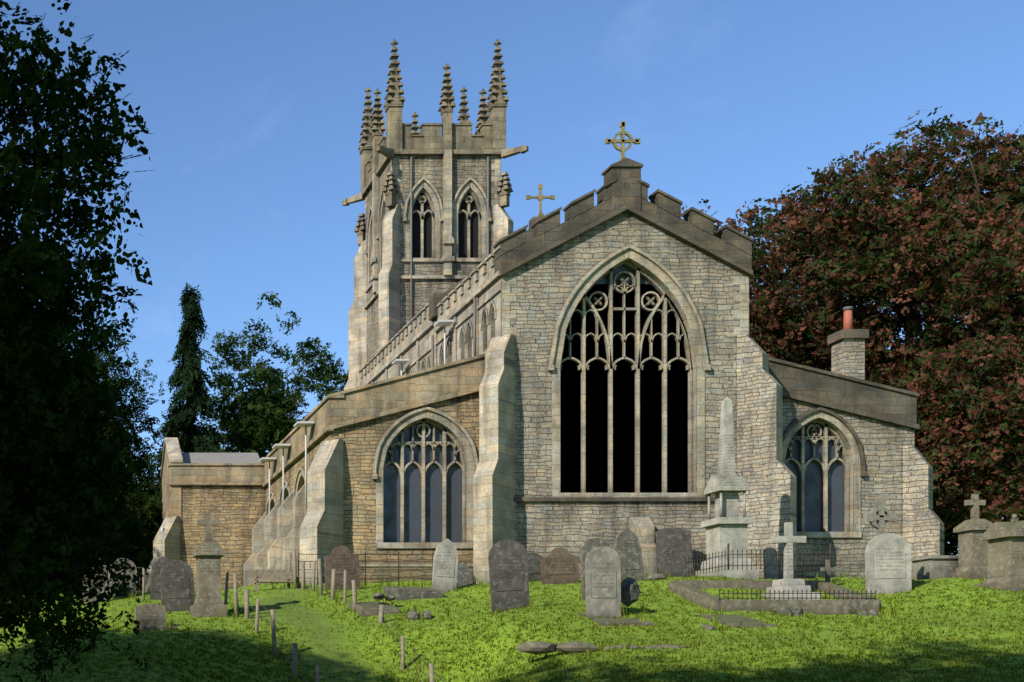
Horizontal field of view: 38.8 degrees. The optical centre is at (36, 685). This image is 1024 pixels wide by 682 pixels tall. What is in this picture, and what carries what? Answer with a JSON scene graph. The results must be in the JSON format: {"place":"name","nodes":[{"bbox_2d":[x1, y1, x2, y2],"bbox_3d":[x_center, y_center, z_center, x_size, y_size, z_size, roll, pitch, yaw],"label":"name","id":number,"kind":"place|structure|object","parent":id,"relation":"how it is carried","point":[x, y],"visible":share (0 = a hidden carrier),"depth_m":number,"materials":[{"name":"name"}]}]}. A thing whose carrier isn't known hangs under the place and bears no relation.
{"place":"outdoors","nodes":[
{"label":"outdoors","id":0,"kind":"place"},
{"bbox_2d":[0,569,1023,681],"bbox_3d":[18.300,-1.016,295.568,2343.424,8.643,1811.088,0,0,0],"label":"ground","id":1,"kind":"structure","parent":0,"point":[317,653],"depth_m":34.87,"materials":[{"name":"green plant"}]},
{"bbox_2d":[82,559,107,602],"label":"headstone","id":2,"kind":"object","parent":1,"relation":"on","point":[103,588],"visible":0.04,"depth_m":43.95,"materials":[{"name":"stone"}]},
{"bbox_2d":[38,307,167,502],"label":"tree","id":3,"kind":"object","parent":1,"relation":"on","point":[120,384],"visible":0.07,"depth_m":95.65,"materials":[{"name":"green plant"}]},
{"bbox_2d":[46,473,163,593],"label":"tree","id":4,"kind":"object","parent":1,"relation":"on","point":[150,499],"depth_m":66.50,"materials":[{"name":"green plant"}]},
{"bbox_2d":[108,558,137,596],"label":"headstone","id":5,"kind":"object","parent":1,"relation":"on","point":[134,572],"visible":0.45,"depth_m":44.95,"materials":[{"name":"stone"}]},
{"bbox_2d":[135,567,144,599],"bbox_3d":[3.103,-3.447,44.750,0.081,1.494,1.912,0,0,-35],"label":"post","id":6,"kind":"object","parent":1,"relation":"on","point":[143,585],"visible":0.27,"depth_m":43.97,"materials":[{"name":"brown wood"}]},
{"bbox_2d":[135,604,165,626],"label":"headstone","id":7,"kind":"object","parent":1,"relation":"on","point":[148,614],"visible":0.72,"depth_m":36.92,"materials":[{"name":"stone"}]},
{"bbox_2d":[139,625,177,630],"bbox_3d":[3.376,-1.604,36.630,1.213,0.229,0.291,0,0,0],"label":"ledger","id":8,"kind":"object","parent":1,"relation":"on","point":[148,627],"visible":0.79,"depth_m":36.51,"materials":[{"name":"stone"}]},
{"bbox_2d":[150,557,168,599],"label":"headstone","id":9,"kind":"object","parent":1,"relation":"on","point":[156,568],"visible":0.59,"depth_m":43.92,"materials":[{"name":"stone"}]},
{"bbox_2d":[160,560,194,611],"bbox_3d":[4.459,-3.092,41.122,1.097,1.808,0.359,0,0,-7],"label":"headstone","id":10,"kind":"object","parent":1,"relation":"on","point":[177,583],"visible":0.88,"depth_m":41.06,"materials":[{"name":"stone"}]},
{"bbox_2d":[152,282,225,493],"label":"conifer","id":11,"kind":"object","parent":1,"relation":"on","point":[193,376],"depth_m":89.53,"materials":[{"name":"green plant"}]},
{"bbox_2d":[190,512,226,616],"bbox_3d":[5.284,-3.682,40.000,1.018,3.327,1.018,0,0,0],"label":"monument","id":12,"kind":"object","parent":1,"relation":"on","point":[208,553],"visible":0.95,"depth_m":39.66,"materials":[{"name":"stone"}]},
{"bbox_2d":[200,291,347,458],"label":"ash tree","id":13,"kind":"object","parent":1,"relation":"on","point":[263,412],"depth_m":93.76,"materials":[{"name":"green plant"}]},
{"bbox_2d":[224,572,328,681],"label":"fence","id":14,"kind":"object","parent":1,"relation":"on","point":[294,652],"visible":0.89,"depth_m":36.02,"materials":[{"name":"brown wood"}]},
{"bbox_2d":[254,570,298,591],"bbox_3d":[8.397,-3.635,45.550,1.500,0.900,0.500,0,0,0],"label":"bench","id":15,"kind":"object","parent":1,"relation":"on","point":[272,575],"visible":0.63,"depth_m":45.75,"materials":[{"name":"wood"}]},
{"bbox_2d":[324,545,359,589],"bbox_3d":[10.338,-3.974,44.019,1.201,1.534,0.212,0,0,-5],"label":"headstone","id":16,"kind":"object","parent":1,"relation":"on","point":[340,559],"visible":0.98,"depth_m":43.93,"materials":[{"name":"stone"}]},
{"bbox_2d":[287,550,443,681],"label":"fence","id":17,"kind":"object","parent":1,"relation":"on","point":[380,619],"visible":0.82,"depth_m":42.09,"materials":[{"name":"brown wood"}]},
{"bbox_2d":[298,552,432,586],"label":"iron hurdles","id":18,"kind":"object","parent":1,"relation":"on","point":[365,561],"visible":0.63,"depth_m":46.30,"materials":[{"name":"black metal"}]},
{"bbox_2d":[349,602,399,616],"bbox_3d":[10.326,-2.268,39.800,1.152,0.710,1.600,0,0,0],"label":"ledger","id":19,"kind":"object","parent":1,"relation":"on","point":[361,609],"visible":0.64,"depth_m":39.16,"materials":[{"name":"stone"}]},
{"bbox_2d":[383,586,444,600],"bbox_3d":[12.114,-2.841,41.850,1.491,0.852,1.700,0,0,0],"label":"ledger","id":20,"kind":"object","parent":1,"relation":"on","point":[404,593],"visible":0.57,"depth_m":41.00,"materials":[{"name":"stone"}]},
{"bbox_2d":[407,610,432,619],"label":"rocks","id":21,"kind":"object","parent":1,"relation":"on","point":[413,615],"visible":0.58,"depth_m":38.01,"materials":[{"name":"stone"}]},
{"bbox_2d":[431,539,457,591],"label":"headstone","id":22,"kind":"object","parent":1,"relation":"on","point":[445,567],"visible":0.89,"depth_m":41.92,"materials":[{"name":"stone"}]},
{"bbox_2d":[457,562,474,585],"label":"headstone","id":23,"kind":"object","parent":1,"relation":"on","point":[464,577],"visible":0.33,"depth_m":43.21,"materials":[{"name":"stone"}]},
{"bbox_2d":[488,539,529,611],"bbox_3d":[13.080,-3.050,36.002,1.100,1.995,0.162,0,0,4],"label":"headstone","id":24,"kind":"object","parent":1,"relation":"on","point":[508,574],"visible":0.94,"depth_m":35.94,"materials":[{"name":"stone"}]},
{"bbox_2d":[527,553,541,581],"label":"headstone","id":25,"kind":"object","parent":1,"relation":"on","point":[534,565],"visible":0.39,"depth_m":45.93,"materials":[{"name":"stone"}]},
{"bbox_2d":[145,39,943,591],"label":"church","id":26,"kind":"structure","parent":1,"relation":"on","point":[543,385],"depth_m":48.20,"materials":[{"name":"beige stone"}]},
{"bbox_2d":[372,573,716,629],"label":"broken stones","id":27,"kind":"object","parent":1,"relation":"on","point":[381,596],"visible":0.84,"depth_m":39.90,"materials":[{"name":"stone"}]},
{"bbox_2d":[516,641,598,654],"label":"stones","id":28,"kind":"object","parent":1,"relation":"on","point":[535,647],"visible":0.97,"depth_m":30.02,"materials":[{"name":"stone"}]},
{"bbox_2d":[540,547,579,583],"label":"headstone","id":29,"kind":"object","parent":1,"relation":"on","point":[559,565],"visible":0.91,"depth_m":43.90,"materials":[{"name":"stone"}]},
{"bbox_2d":[580,538,608,599],"bbox_3d":[16.358,-3.320,38.019,0.926,1.996,0.189,0,0,-6],"label":"headstone","id":30,"kind":"object","parent":1,"relation":"on","point":[587,546],"visible":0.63,"depth_m":37.95,"materials":[{"name":"stone"}]},
{"bbox_2d":[585,546,620,616],"bbox_3d":[14.811,-2.694,34.014,0.874,1.908,0.148,0,0,3],"label":"headstone","id":31,"kind":"object","parent":1,"relation":"on","point":[602,582],"visible":0.91,"depth_m":33.96,"materials":[{"name":"stone"}]},
{"bbox_2d":[574,612,653,625],"bbox_3d":[15.008,-1.629,33.950,1.335,0.728,1.900,0,0,0],"label":"ledger","id":32,"kind":"object","parent":1,"relation":"on","point":[604,621],"visible":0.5,"depth_m":33.14,"materials":[{"name":"stone"}]},
{"bbox_2d":[613,528,643,580],"bbox_3d":[19.570,-4.238,43.037,0.998,1.959,0.248,0,0,-5],"label":"headstone","id":33,"kind":"object","parent":1,"relation":"on","point":[627,547],"visible":0.81,"depth_m":42.95,"materials":[{"name":"stone"}]},
{"bbox_2d":[621,577,639,606],"bbox_3d":[15.705,-2.485,34.492,0.578,0.814,0.548,0,0,-18],"label":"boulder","id":34,"kind":"object","parent":1,"relation":"on","point":[630,591],"visible":0.8,"depth_m":34.30,"materials":[{"name":"stone"}]},
{"bbox_2d":[598,644,686,649],"bbox_3d":[14.196,-0.842,30.342,2.200,0.264,0.350,0,0,0],"label":"ledger","id":35,"kind":"object","parent":1,"relation":"on","point":[666,646],"visible":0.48,"depth_m":30.23,"materials":[{"name":"stone"}]},
{"bbox_2d":[655,527,693,576],"bbox_3d":[22.807,-4.653,46.502,1.250,2.031,0.317,0,0,0],"label":"headstone","id":36,"kind":"object","parent":1,"relation":"on","point":[673,548],"visible":0.72,"depth_m":46.46,"materials":[{"name":"stone"}]},
{"bbox_2d":[695,397,758,579],"bbox_3d":[23.075,-6.544,43.500,1.384,6.211,1.384,0,0,0],"label":"obelisk monument","id":37,"kind":"object","parent":1,"relation":"on","point":[726,525],"visible":0.94,"depth_m":43.21,"materials":[{"name":"stone"}]},
{"bbox_2d":[696,614,777,627],"bbox_3d":[18.218,-1.549,33.900,1.185,0.718,1.800,0,0,0],"label":"ledger","id":38,"kind":"object","parent":1,"relation":"on","point":[736,623],"visible":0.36,"depth_m":33.53,"materials":[{"name":"stone"}]},
{"bbox_2d":[685,543,830,576],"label":"obelisk railings","id":39,"kind":"object","parent":1,"relation":"on","point":[779,565],"visible":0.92,"depth_m":39.70,"materials":[{"name":"metal"}]},
{"bbox_2d":[763,547,777,578],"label":"headstone","id":40,"kind":"object","parent":1,"relation":"on","point":[771,572],"visible":0.72,"depth_m":45.57,"materials":[{"name":"stone"}]},
{"bbox_2d":[669,580,880,614],"bbox_3d":[21.352,-2.489,37.800,4.700,1.330,2.920,0,0,0],"label":"plot kerb","id":41,"kind":"object","parent":1,"relation":"on","point":[692,592],"visible":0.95,"depth_m":36.50,"materials":[{"name":"stone"}]},
{"bbox_2d":[773,604,803,616],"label":"rocks","id":42,"kind":"object","parent":1,"relation":"on","point":[797,609],"visible":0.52,"depth_m":35.03,"materials":[{"name":"stone"}]},
{"bbox_2d":[761,522,819,599],"bbox_3d":[21.962,-3.527,38.000,1.192,2.480,1.192,0,0,0],"label":"latin cross","id":43,"kind":"object","parent":1,"relation":"on","point":[788,539],"visible":0.73,"depth_m":37.91,"materials":[{"name":"stone"}]},
{"bbox_2d":[820,560,835,582],"bbox_3d":[23.719,-3.109,39.000,0.420,1.334,0.420,0,0,0],"label":"cross","id":44,"kind":"object","parent":1,"relation":"on","point":[827,569],"visible":0.41,"depth_m":38.95,"materials":[{"name":"stone"}]},
{"bbox_2d":[681,106,1023,520],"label":"beech tree","id":45,"kind":"object","parent":1,"relation":"on","point":[861,251],"depth_m":60.06,"materials":[{"name":"brown plant"}]},
{"bbox_2d":[855,610,877,615],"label":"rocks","id":46,"kind":"object","parent":1,"relation":"on","point":[871,612],"visible":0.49,"depth_m":36.04,"materials":[{"name":"stone"}]},
{"bbox_2d":[860,497,896,578],"bbox_3d":[27.891,-4.767,43.000,1.020,2.897,0.850,0,0,0],"label":"celtic cross","id":47,"kind":"object","parent":1,"relation":"on","point":[879,517],"visible":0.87,"depth_m":42.93,"materials":[{"name":"stone"}]},
{"bbox_2d":[865,533,911,594],"bbox_3d":[24.869,-3.511,37.981,1.228,1.892,0.183,0,0,7],"label":"headstone","id":48,"kind":"object","parent":1,"relation":"on","point":[888,562],"visible":0.88,"depth_m":37.91,"materials":[{"name":"stone"}]},
{"bbox_2d":[917,553,928,579],"bbox_3d":[30.784,-4.022,45.000,0.400,1.120,0.400,0,0,0],"label":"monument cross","id":49,"kind":"object","parent":1,"relation":"on","point":[921,576],"visible":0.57,"depth_m":44.97,"materials":[{"name":"stone"}]},
{"bbox_2d":[911,555,957,579],"bbox_3d":[31.418,-3.977,45.000,1.760,0.950,1.160,0,0,0],"label":"chest tomb","id":50,"kind":"object","parent":1,"relation":"on","point":[936,566],"visible":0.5,"depth_m":44.50,"materials":[{"name":"stone"}]},
{"bbox_2d":[933,482,958,554],"bbox_3d":[37.399,-6.697,58.198,8.017,6.480,8.006,0,0,0],"label":"bush","id":51,"kind":"object","parent":1,"relation":"on","point":[948,550],"visible":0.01,"depth_m":56.04,"materials":[{"name":"green plant"}]},
{"bbox_2d":[891,316,1023,547],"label":"tree","id":52,"kind":"object","parent":1,"relation":"on","point":[961,435],"depth_m":52.17,"materials":[{"name":"brown plant"}]},
{"bbox_2d":[914,325,1023,549],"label":"tree","id":53,"kind":"object","parent":1,"relation":"on","point":[1004,517],"depth_m":83.68,"materials":[{"name":"brown plant"}]},
{"bbox_2d":[950,494,992,578],"bbox_3d":[31.740,-4.950,44.000,1.000,3.060,1.000,0,0,0],"label":"cross-topped tomb monument","id":54,"kind":"object","parent":1,"relation":"on","point":[972,555],"visible":0.84,"depth_m":43.75,"materials":[{"name":"stone"}]},
{"bbox_2d":[975,514,1023,590],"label":"gabled tomb","id":55,"kind":"object","parent":1,"relation":"on","point":[1005,540],"visible":0.95,"depth_m":40.70,"materials":[{"name":"stone"}]},
{"bbox_3d":[-6.412,-4.717,19.863,10.252,14.005,9.284,0,0,0],"label":"big tree wood","id":56,"kind":"object","parent":1,"relation":"on","visible":0},
{"bbox_2d":[0,0,163,681],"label":"tree","id":57,"kind":"object","parent":56,"relation":"attached to","point":[42,435],"visible":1,"depth_m":18.09,"materials":[{"name":"green plant"}]},
{"bbox_2d":[0,0,1023,554],"label":"sky","id":58,"kind":"structure","parent":0,"point":[253,109],"materials":[{"name":"blue"}]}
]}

